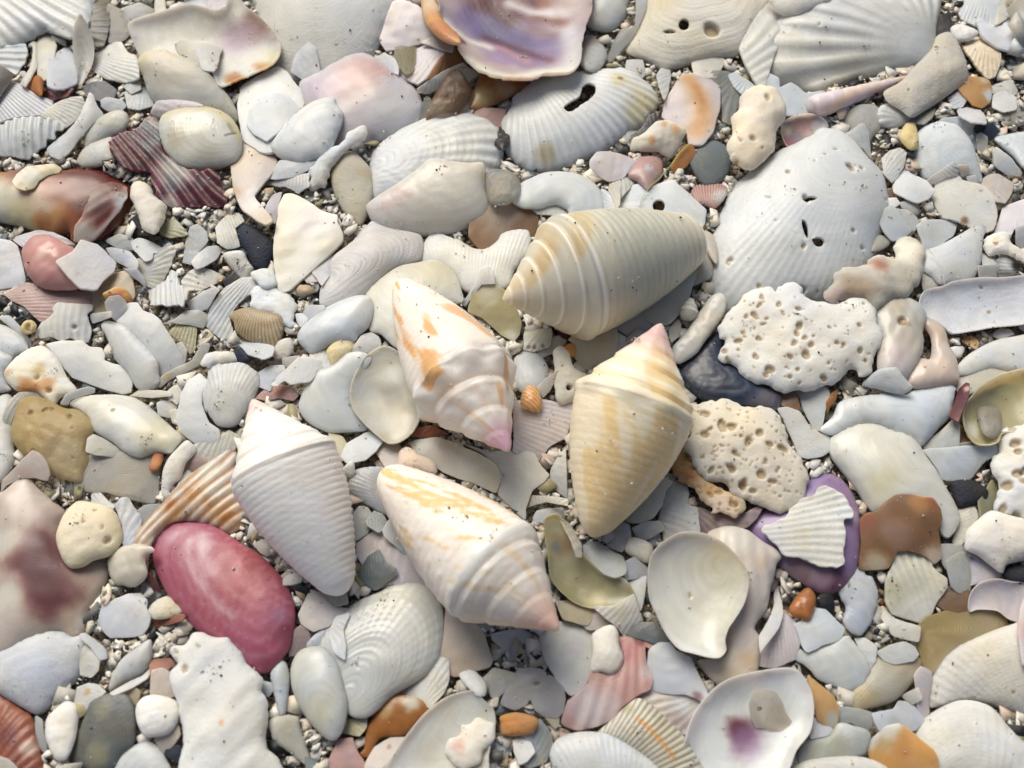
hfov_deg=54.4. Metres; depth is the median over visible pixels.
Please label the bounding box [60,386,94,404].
shell chip
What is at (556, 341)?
shell chip
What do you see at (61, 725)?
pebble
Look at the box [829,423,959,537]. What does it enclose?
clam shell
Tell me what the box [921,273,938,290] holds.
shell chip
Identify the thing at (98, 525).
coral fragment
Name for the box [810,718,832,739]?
shell chip
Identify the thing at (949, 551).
shell chip
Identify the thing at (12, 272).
shell fragment
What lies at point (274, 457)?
cone shell
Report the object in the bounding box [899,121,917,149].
pebble
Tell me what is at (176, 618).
shell chip
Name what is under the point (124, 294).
shell chip
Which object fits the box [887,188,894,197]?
shell chip
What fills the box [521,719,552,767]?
shell chip
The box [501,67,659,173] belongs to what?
ark shell
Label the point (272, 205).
shell chip
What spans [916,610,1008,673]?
shell fragment
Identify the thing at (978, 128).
pebble
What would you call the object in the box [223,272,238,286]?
shell chip
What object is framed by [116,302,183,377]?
shell fragment
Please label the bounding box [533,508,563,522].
shell chip
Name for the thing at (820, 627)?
shell chip
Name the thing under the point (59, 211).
whelk fragment
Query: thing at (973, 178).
shell chip
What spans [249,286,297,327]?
coral fragment
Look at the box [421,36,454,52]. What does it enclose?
shell chip
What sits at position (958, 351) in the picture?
pebble
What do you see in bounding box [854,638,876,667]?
shell chip
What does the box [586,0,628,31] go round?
clam shell
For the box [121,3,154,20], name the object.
shell chip
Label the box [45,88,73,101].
shell chip
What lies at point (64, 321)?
shell fragment
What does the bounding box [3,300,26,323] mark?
shell chip
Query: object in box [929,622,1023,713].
clam shell
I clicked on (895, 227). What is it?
shell chip
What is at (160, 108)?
valve fragment
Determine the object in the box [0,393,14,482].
valve fragment
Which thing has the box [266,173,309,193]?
shell chip
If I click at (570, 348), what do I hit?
pebble
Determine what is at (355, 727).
shell chip
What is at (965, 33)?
pebble
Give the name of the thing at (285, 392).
shell chip
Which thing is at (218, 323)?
shell chip
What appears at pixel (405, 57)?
shell chip
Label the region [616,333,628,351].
shell chip
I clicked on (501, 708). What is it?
pebble
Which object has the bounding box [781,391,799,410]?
shell chip
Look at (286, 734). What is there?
valve fragment
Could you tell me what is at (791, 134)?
clam shell
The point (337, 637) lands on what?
shell chip
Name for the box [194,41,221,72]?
shell chip
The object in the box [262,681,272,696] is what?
shell chip
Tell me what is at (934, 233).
shell chip
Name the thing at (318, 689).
donax shell
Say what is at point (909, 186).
shell chip
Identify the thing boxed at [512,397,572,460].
shell fragment
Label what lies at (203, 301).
shell chip
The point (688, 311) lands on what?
snail shell
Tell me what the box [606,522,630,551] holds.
shell chip
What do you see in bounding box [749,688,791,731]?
shell chip
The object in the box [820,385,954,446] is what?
clam shell
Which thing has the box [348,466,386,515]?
clam shell
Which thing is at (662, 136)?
shell fragment
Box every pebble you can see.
[26,76,43,95]
[45,701,78,760]
[92,619,101,633]
[130,181,166,233]
[135,695,178,736]
[148,596,181,619]
[176,429,188,444]
[200,351,237,367]
[223,250,253,277]
[233,347,251,363]
[250,268,277,288]
[273,338,293,360]
[326,340,355,364]
[343,461,354,477]
[459,670,486,696]
[476,623,493,636]
[485,169,520,205]
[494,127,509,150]
[495,704,505,715]
[564,343,575,356]
[591,625,623,674]
[625,537,653,562]
[788,587,815,619]
[816,593,834,615]
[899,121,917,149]
[934,108,944,115]
[950,24,978,41]
[950,346,964,357]
[951,479,987,508]
[974,118,987,132]
[977,406,1001,438]
[1001,564,1023,584]
[1006,104,1023,125]
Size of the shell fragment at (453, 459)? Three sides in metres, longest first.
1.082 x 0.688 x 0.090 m
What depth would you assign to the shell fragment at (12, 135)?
13.14 m
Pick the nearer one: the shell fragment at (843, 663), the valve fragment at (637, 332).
the shell fragment at (843, 663)
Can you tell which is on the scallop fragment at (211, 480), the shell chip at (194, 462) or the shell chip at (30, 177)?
the shell chip at (194, 462)
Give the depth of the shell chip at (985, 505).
11.16 m
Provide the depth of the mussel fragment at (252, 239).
12.55 m
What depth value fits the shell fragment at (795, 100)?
13.53 m
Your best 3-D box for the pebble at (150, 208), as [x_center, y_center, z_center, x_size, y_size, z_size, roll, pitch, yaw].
[-4.671,-2.261,12.715,0.568,0.194,0.940,-1,55,1]
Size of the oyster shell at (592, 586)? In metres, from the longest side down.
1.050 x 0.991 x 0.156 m
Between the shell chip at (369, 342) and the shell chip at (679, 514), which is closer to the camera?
the shell chip at (679, 514)
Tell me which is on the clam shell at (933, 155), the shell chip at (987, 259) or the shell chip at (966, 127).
the shell chip at (966, 127)
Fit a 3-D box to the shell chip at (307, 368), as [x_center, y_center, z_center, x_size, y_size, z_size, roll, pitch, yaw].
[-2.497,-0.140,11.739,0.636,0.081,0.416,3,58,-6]
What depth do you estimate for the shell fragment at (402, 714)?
10.29 m
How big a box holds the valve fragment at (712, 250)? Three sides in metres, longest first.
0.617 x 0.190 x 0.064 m
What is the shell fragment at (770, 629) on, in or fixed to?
on the crushed shell at (516, 656)
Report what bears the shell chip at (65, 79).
on the crushed shell at (516, 656)
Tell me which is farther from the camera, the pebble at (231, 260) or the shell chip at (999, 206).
the shell chip at (999, 206)
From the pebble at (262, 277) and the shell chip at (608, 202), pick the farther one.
the shell chip at (608, 202)
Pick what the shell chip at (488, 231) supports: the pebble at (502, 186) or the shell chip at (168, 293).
the pebble at (502, 186)
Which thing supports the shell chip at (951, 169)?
on the clam shell at (933, 155)
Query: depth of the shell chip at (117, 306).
12.12 m
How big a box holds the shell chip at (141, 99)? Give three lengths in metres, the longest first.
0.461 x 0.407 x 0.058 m
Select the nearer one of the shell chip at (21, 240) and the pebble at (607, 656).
the pebble at (607, 656)
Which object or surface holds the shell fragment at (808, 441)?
on the crushed shell at (516, 656)
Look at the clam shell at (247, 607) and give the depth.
10.67 m
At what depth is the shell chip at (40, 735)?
10.14 m
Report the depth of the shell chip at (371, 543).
10.98 m
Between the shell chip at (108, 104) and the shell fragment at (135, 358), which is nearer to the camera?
the shell fragment at (135, 358)
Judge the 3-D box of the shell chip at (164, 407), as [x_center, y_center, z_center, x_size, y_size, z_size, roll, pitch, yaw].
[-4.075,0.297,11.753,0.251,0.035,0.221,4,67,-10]
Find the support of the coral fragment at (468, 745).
on the clam shell at (436, 727)
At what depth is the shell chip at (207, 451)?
11.53 m
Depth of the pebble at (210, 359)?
11.88 m
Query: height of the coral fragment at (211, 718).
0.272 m
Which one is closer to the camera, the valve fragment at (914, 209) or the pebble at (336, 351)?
the pebble at (336, 351)
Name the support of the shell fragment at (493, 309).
on the crushed shell at (516, 656)
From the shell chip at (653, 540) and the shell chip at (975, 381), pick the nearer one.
the shell chip at (653, 540)
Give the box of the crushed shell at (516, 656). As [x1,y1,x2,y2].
[0,0,1023,767]
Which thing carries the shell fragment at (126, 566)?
on the crushed shell at (516, 656)
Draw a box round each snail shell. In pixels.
[20,320,36,334]
[22,235,78,290]
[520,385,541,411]
[679,298,697,320]
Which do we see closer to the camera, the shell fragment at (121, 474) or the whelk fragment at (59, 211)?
the shell fragment at (121, 474)
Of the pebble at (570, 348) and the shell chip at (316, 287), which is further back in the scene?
the shell chip at (316, 287)
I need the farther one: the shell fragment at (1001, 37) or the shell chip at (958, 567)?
the shell fragment at (1001, 37)
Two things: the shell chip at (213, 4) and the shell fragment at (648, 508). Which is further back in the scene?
the shell chip at (213, 4)
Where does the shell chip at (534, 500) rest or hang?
on the crushed shell at (516, 656)
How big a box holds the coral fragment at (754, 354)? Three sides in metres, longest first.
1.970 x 1.450 x 0.326 m
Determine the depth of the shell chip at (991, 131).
13.25 m
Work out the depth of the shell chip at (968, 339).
12.09 m
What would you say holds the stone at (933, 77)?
on the crushed shell at (516, 656)
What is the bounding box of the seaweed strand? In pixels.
[640,144,688,204]
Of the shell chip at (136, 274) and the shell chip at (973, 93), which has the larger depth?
the shell chip at (973, 93)
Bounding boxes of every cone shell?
[231,399,355,595]
[377,464,559,631]
[392,278,515,451]
[503,208,706,340]
[569,323,693,536]
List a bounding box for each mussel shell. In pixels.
[679,332,781,410]
[744,474,859,593]
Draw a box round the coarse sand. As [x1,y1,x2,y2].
[0,0,1023,767]
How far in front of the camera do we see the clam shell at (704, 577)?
10.66 m
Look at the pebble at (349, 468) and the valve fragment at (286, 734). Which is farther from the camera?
the pebble at (349, 468)
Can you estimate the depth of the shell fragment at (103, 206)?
12.65 m
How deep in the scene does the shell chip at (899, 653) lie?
10.51 m
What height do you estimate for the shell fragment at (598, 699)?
0.130 m
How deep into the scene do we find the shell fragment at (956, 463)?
11.34 m
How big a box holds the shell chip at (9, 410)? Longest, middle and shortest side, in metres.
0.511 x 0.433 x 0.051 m
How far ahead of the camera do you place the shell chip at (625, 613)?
10.63 m
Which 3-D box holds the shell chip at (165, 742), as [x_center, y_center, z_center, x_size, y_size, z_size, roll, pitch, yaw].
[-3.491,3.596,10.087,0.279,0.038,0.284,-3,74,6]
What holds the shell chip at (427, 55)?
on the coarse sand
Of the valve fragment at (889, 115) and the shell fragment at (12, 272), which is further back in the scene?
the valve fragment at (889, 115)
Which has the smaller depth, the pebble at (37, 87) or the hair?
the hair
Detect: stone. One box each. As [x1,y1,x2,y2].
[11,396,93,481]
[70,693,136,767]
[426,69,471,119]
[883,32,967,117]
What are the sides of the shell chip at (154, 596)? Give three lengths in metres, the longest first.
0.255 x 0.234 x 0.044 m
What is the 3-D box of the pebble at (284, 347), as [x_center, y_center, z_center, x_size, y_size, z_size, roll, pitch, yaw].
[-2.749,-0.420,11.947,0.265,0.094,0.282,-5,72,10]
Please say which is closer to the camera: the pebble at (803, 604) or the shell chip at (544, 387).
the pebble at (803, 604)
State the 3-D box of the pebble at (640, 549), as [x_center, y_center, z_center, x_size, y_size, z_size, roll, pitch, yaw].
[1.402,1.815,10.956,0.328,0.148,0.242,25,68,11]
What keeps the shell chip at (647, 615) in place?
on the crushed shell at (516, 656)
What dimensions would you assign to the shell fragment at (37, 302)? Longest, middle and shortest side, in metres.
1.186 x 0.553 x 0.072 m
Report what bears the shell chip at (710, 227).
on the crushed shell at (516, 656)
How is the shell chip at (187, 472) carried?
on the shell chip at (194, 462)
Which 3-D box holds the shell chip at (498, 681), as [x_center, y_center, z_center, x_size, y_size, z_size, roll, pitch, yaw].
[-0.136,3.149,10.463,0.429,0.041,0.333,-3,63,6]
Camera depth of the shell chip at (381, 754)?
10.14 m
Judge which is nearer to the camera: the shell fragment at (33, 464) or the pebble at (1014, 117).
the shell fragment at (33, 464)
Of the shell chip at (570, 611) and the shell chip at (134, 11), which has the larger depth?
the shell chip at (134, 11)
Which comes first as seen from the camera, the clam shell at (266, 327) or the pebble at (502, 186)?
the clam shell at (266, 327)
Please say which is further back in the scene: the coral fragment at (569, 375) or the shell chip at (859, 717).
the coral fragment at (569, 375)
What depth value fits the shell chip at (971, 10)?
14.11 m
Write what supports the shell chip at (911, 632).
on the crushed shell at (516, 656)
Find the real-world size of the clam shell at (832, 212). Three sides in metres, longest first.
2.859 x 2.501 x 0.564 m
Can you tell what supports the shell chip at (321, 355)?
on the crushed shell at (516, 656)
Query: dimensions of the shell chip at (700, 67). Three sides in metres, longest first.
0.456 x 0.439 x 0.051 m
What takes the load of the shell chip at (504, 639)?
on the crushed shell at (516, 656)
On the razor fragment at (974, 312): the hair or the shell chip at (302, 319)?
the hair
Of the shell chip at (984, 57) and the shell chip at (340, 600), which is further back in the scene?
the shell chip at (984, 57)
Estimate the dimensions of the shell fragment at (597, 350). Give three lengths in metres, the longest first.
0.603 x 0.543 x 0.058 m
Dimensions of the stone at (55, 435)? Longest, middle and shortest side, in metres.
1.063 x 0.958 x 0.309 m
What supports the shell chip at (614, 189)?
on the crushed shell at (516, 656)
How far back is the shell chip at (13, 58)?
13.76 m
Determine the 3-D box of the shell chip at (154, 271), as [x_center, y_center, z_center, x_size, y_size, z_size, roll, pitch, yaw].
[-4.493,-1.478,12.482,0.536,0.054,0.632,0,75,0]
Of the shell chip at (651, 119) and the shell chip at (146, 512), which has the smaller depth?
the shell chip at (146, 512)
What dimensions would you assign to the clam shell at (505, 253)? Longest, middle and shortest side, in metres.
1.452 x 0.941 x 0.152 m
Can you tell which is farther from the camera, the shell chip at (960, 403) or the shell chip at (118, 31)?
the shell chip at (118, 31)
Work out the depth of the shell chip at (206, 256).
12.50 m
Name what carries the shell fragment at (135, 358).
on the crushed shell at (516, 656)
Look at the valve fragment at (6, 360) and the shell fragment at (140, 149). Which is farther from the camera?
the shell fragment at (140, 149)
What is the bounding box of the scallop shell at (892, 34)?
[770,0,941,92]
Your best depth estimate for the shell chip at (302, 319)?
12.11 m
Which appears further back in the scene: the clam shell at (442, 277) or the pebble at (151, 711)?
the clam shell at (442, 277)
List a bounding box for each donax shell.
[270,660,289,715]
[290,646,347,740]
[297,295,373,353]
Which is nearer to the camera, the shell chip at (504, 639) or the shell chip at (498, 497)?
the shell chip at (504, 639)
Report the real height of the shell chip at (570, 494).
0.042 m
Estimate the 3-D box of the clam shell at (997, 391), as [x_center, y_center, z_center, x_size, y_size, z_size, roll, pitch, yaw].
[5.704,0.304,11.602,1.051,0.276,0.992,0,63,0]
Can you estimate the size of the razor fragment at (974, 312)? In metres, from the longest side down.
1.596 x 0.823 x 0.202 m
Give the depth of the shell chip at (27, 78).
13.57 m
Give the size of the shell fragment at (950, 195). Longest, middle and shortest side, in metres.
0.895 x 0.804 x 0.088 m
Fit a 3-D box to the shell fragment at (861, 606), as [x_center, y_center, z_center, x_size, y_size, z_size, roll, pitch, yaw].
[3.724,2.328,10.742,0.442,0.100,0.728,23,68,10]
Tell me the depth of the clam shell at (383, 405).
11.67 m
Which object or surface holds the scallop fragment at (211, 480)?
on the coarse sand
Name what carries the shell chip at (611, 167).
on the crushed shell at (516, 656)
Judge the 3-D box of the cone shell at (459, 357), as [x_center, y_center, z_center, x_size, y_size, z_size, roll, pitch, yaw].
[-0.647,-0.317,11.337,1.233,1.239,2.716,-17,67,-8]
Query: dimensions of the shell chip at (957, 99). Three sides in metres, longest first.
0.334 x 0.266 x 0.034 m
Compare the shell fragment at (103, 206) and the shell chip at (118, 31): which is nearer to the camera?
the shell fragment at (103, 206)
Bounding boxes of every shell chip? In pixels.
[0,43,27,75]
[0,315,31,348]
[0,756,16,767]
[2,391,43,424]
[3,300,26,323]
[12,164,61,190]
[13,230,74,246]
[15,71,25,80]
[20,41,37,87]
[35,716,47,752]
[37,33,56,81]
[41,96,84,127]
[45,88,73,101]
[46,47,77,90]
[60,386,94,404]
[74,683,105,709]
[75,702,86,717]
[76,496,90,501]
[79,633,106,660]
[79,645,99,677]
[83,81,116,101]
[85,434,121,457]
[89,0,109,47]
[90,311,111,323]
[91,492,114,509]
[92,42,139,83]
[92,271,135,312]
[99,593,151,637]
[100,97,126,111]
[103,287,131,302]
[105,295,126,320]
[106,4,129,43]
[106,234,132,250]
[106,247,138,268]
[110,670,149,695]
[115,497,141,545]
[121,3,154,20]
[123,687,140,704]
[124,81,141,94]
[124,86,153,110]
[125,268,145,286]
[128,214,154,236]
[130,390,171,397]
[131,238,161,261]
[136,504,160,524]
[137,243,176,288]
[141,582,161,603]
[147,270,188,306]
[148,571,161,592]
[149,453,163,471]
[149,658,173,680]
[150,668,174,697]
[151,614,185,628]
[154,0,165,11]
[154,724,180,752]
[156,400,178,417]
[160,218,187,238]
[161,440,195,498]
[164,744,181,763]
[168,386,182,404]
[169,324,196,354]
[169,409,176,423]
[171,310,207,328]
[175,40,198,62]
[176,342,187,363]
[177,469,191,485]
[181,267,221,290]
[183,224,208,264]
[183,454,207,473]
[186,0,206,7]
[187,287,219,310]
[191,245,221,269]
[193,430,240,461]
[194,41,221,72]
[202,0,226,8]
[205,277,258,339]
[215,213,244,249]
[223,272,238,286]
[239,340,274,359]
[256,384,298,400]
[258,365,285,390]
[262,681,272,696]
[265,192,281,223]
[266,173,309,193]
[270,160,315,179]
[271,357,322,386]
[282,356,297,367]
[289,625,310,656]
[291,42,319,79]
[294,583,309,594]
[295,313,308,327]
[298,590,348,631]
[303,305,325,319]
[304,191,314,202]
[305,273,317,283]
[309,346,330,367]
[310,282,319,291]
[312,255,332,285]
[324,593,348,606]
[325,201,338,213]
[328,433,346,461]
[330,613,349,659]
[341,431,382,463]
[342,718,367,736]
[351,142,370,161]
[352,332,381,353]
[353,506,371,541]
[356,531,425,588]
[364,737,403,767]
[365,511,386,532]
[374,460,383,466]
[375,53,398,75]
[376,441,400,466]
[382,520,405,554]
[394,46,416,75]
[398,447,436,473]
[398,656,449,708]
[399,44,445,85]
[412,425,447,437]
[417,63,468,93]
[419,97,431,119]
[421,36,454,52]
[427,49,463,78]
[460,68,479,81]
[460,92,473,113]
[462,266,494,305]
[468,182,538,248]
[473,107,505,127]
[478,317,489,326]
[483,668,517,698]
[490,740,510,756]
[491,492,506,504]
[491,628,534,650]
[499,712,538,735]
[500,668,565,718]
[512,736,534,764]
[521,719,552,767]
[523,328,552,352]
[526,495,568,508]
[531,206,566,215]
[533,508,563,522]
[537,336,565,357]
[537,371,557,397]
[545,717,559,728]
[550,449,567,497]
[555,601,595,625]
[557,330,570,339]
[560,520,581,557]
[561,488,574,499]
[580,35,606,72]
[582,541,626,577]
[584,611,610,630]
[589,151,635,181]
[594,594,642,635]
[601,189,615,207]
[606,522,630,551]
[607,0,646,62]
[608,180,621,207]
[615,312,651,336]
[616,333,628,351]
[621,130,636,147]
[621,174,635,197]
[624,557,647,579]
[625,59,644,78]
[625,622,670,643]
[627,111,660,142]
[629,576,646,610]
[632,521,664,539]
[638,690,700,734]
[643,612,651,618]
[648,534,659,545]
[656,68,670,99]
[658,480,699,539]
[665,473,676,481]
[668,318,681,342]
[670,144,695,172]
[690,183,726,208]
[691,57,723,77]
[694,505,763,533]
[705,70,740,125]
[706,213,720,231]
[728,72,754,94]
[739,2,780,85]
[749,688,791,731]
[759,614,800,667]
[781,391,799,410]
[794,608,844,652]
[795,387,829,431]
[807,676,838,728]
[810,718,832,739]
[826,390,837,412]
[838,706,873,729]
[845,123,871,157]
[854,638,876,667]
[862,367,912,393]
[872,701,924,730]
[876,71,888,80]
[877,641,918,664]
[879,204,911,241]
[880,606,920,641]
[881,148,906,182]
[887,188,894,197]
[888,198,899,207]
[892,167,935,203]
[896,208,918,231]
[901,687,922,704]
[910,108,935,124]
[913,666,931,718]
[916,219,956,250]
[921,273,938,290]
[921,420,959,448]
[927,161,958,184]
[936,12,952,35]
[936,586,968,612]
[939,117,977,150]
[940,544,967,568]
[945,552,970,593]
[946,332,955,344]
[948,91,966,108]
[949,382,969,422]
[952,506,978,544]
[954,368,1008,394]
[957,76,991,108]
[957,105,986,124]
[958,0,1000,27]
[958,164,969,176]
[960,335,978,349]
[960,427,970,442]
[960,441,974,445]
[963,36,1000,79]
[966,175,976,182]
[967,552,1001,585]
[976,132,987,153]
[977,265,998,276]
[978,480,997,517]
[981,122,999,139]
[981,174,1013,203]
[982,253,996,264]
[992,79,1017,95]
[992,90,1016,112]
[992,147,1021,176]
[994,0,1009,25]
[994,199,1023,234]
[994,255,1020,276]
[995,198,1011,209]
[1015,224,1023,247]
[1017,598,1023,664]
[1018,173,1023,187]
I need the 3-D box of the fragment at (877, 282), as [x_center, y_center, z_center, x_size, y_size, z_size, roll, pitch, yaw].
[4.485,-1.356,12.258,1.469,0.270,1.261,2,59,-5]
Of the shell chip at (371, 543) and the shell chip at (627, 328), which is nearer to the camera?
the shell chip at (371, 543)
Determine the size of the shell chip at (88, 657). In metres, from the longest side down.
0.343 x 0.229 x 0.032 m
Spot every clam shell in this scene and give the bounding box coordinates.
[0,0,96,48]
[0,631,85,714]
[70,394,182,458]
[109,639,152,690]
[137,49,238,122]
[152,521,295,673]
[159,106,242,170]
[202,362,259,427]
[229,307,283,347]
[249,0,394,86]
[271,97,343,162]
[299,53,422,151]
[299,352,371,432]
[318,583,444,718]
[319,221,423,307]
[330,151,373,225]
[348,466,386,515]
[350,345,419,443]
[366,158,488,236]
[366,260,463,348]
[369,113,503,198]
[385,690,495,767]
[419,229,530,293]
[549,731,657,767]
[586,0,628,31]
[625,0,768,70]
[647,531,748,657]
[683,667,813,767]
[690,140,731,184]
[706,127,888,314]
[781,113,827,146]
[792,756,886,767]
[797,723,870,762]
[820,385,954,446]
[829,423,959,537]
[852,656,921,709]
[913,700,1023,767]
[914,121,982,186]
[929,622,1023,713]
[958,334,1023,375]
[962,368,1023,445]
[968,578,1023,621]
[994,132,1023,168]
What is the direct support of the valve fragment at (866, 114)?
on the crushed shell at (516, 656)
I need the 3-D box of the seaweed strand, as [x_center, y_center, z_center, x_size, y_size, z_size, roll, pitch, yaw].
[1.967,-2.733,12.974,0.062,0.099,1.207,33,70,14]
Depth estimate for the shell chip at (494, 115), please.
13.43 m
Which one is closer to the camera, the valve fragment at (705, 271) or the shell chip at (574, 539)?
the shell chip at (574, 539)
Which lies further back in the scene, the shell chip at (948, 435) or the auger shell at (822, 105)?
the auger shell at (822, 105)
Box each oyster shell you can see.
[436,0,592,80]
[543,513,635,608]
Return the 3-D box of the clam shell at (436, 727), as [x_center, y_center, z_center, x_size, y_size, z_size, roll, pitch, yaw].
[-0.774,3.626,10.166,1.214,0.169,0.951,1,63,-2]
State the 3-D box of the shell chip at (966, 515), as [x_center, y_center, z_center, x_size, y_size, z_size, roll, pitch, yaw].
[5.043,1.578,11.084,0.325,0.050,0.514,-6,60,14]
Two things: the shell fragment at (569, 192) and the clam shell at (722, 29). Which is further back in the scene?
the clam shell at (722, 29)
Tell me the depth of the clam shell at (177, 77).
13.44 m
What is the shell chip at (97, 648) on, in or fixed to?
on the crushed shell at (516, 656)
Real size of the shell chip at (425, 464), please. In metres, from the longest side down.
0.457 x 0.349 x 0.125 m
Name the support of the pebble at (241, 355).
on the crushed shell at (516, 656)
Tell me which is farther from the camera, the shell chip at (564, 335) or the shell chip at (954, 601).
the shell chip at (564, 335)
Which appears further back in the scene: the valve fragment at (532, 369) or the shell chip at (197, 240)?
the shell chip at (197, 240)
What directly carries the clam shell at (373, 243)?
on the crushed shell at (516, 656)
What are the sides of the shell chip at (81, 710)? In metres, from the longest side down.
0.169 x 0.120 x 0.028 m
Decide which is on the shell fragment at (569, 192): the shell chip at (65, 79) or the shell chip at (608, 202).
the shell chip at (608, 202)
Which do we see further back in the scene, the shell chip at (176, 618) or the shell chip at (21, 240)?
the shell chip at (21, 240)
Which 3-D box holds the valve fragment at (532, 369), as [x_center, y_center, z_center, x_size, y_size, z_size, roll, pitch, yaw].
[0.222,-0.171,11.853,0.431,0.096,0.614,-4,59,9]
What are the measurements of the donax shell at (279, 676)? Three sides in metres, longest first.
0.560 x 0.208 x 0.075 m
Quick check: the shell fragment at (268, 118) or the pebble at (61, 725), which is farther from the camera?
the shell fragment at (268, 118)
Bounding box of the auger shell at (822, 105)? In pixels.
[806,76,905,117]
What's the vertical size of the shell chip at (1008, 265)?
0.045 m
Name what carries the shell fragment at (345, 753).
on the crushed shell at (516, 656)
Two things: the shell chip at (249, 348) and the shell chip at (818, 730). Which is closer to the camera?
the shell chip at (818, 730)
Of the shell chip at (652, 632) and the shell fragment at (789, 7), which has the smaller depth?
the shell chip at (652, 632)
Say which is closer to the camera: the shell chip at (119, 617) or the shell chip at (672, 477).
the shell chip at (119, 617)
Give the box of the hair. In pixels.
[928,249,954,304]
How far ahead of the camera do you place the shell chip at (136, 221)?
12.68 m
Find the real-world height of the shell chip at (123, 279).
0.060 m
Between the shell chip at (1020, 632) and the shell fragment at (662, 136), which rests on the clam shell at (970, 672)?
the shell chip at (1020, 632)
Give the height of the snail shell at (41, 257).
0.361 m
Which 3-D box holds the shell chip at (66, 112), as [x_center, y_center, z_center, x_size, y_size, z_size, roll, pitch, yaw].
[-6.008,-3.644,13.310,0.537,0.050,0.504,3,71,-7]
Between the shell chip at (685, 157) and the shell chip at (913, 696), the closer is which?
the shell chip at (913, 696)
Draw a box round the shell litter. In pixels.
[0,0,1023,95]
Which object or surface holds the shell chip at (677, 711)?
on the crushed shell at (516, 656)
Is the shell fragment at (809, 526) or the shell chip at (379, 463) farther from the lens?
the shell chip at (379, 463)
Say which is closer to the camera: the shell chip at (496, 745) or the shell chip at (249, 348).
the shell chip at (496, 745)
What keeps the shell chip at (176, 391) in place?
on the crushed shell at (516, 656)
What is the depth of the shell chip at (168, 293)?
12.27 m
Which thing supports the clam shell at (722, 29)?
on the crushed shell at (516, 656)
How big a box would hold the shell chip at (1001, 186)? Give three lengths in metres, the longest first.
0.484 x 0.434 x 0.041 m
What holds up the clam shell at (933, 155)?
on the crushed shell at (516, 656)
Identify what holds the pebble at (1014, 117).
on the crushed shell at (516, 656)
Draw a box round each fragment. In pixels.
[0,80,53,123]
[0,116,65,159]
[0,168,131,243]
[0,239,25,289]
[0,324,28,358]
[0,351,12,392]
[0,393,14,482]
[0,478,109,650]
[0,695,43,767]
[1,450,50,490]
[4,282,92,322]
[4,345,76,402]
[36,302,92,342]
[47,93,103,159]
[47,340,132,394]
[55,240,115,290]
[56,501,122,568]
[70,452,159,503]
[73,14,93,85]
[73,182,127,242]
[77,137,113,167]
[84,110,128,146]
[101,321,159,389]
[107,544,154,586]
[108,117,228,208]
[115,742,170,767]
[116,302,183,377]
[128,0,280,87]
[134,448,247,570]
[150,99,203,119]
[158,343,209,387]
[169,632,282,767]
[176,373,220,443]
[230,142,277,225]
[236,223,273,269]
[237,66,304,154]
[246,91,300,141]
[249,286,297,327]
[268,714,309,764]
[273,193,343,292]
[306,628,325,646]
[308,125,367,191]
[328,737,364,767]
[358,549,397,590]
[360,695,428,757]
[379,0,434,51]
[409,437,500,492]
[421,0,460,44]
[440,608,492,676]
[445,717,495,767]
[464,444,548,519]
[468,284,521,340]
[469,73,531,109]
[512,171,603,212]
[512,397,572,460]
[514,350,548,392]
[538,621,592,695]
[553,346,587,404]
[561,636,652,730]
[568,328,617,370]
[598,698,702,767]
[619,180,706,226]
[625,328,644,343]
[626,477,672,523]
[628,155,662,189]
[630,120,685,157]
[642,268,697,325]
[647,642,707,700]
[661,73,720,146]
[671,449,745,517]
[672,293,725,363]
[683,398,809,513]
[693,254,713,285]
[697,526,781,684]
[704,230,717,263]
[717,282,882,393]
[726,85,786,170]
[759,587,782,652]
[761,485,852,567]
[765,73,825,116]
[769,0,830,15]
[777,407,830,458]
[795,636,870,690]
[823,236,925,316]
[838,567,877,635]
[844,104,880,140]
[858,494,942,570]
[867,723,938,767]
[871,235,890,251]
[876,297,926,379]
[877,103,910,128]
[884,551,947,622]
[899,201,920,215]
[907,318,959,388]
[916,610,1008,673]
[919,275,1023,334]
[923,225,985,285]
[923,444,997,480]
[931,175,997,233]
[964,510,1023,572]
[976,18,1023,57]
[982,232,1023,262]
[990,424,1023,518]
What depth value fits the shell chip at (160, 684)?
10.31 m

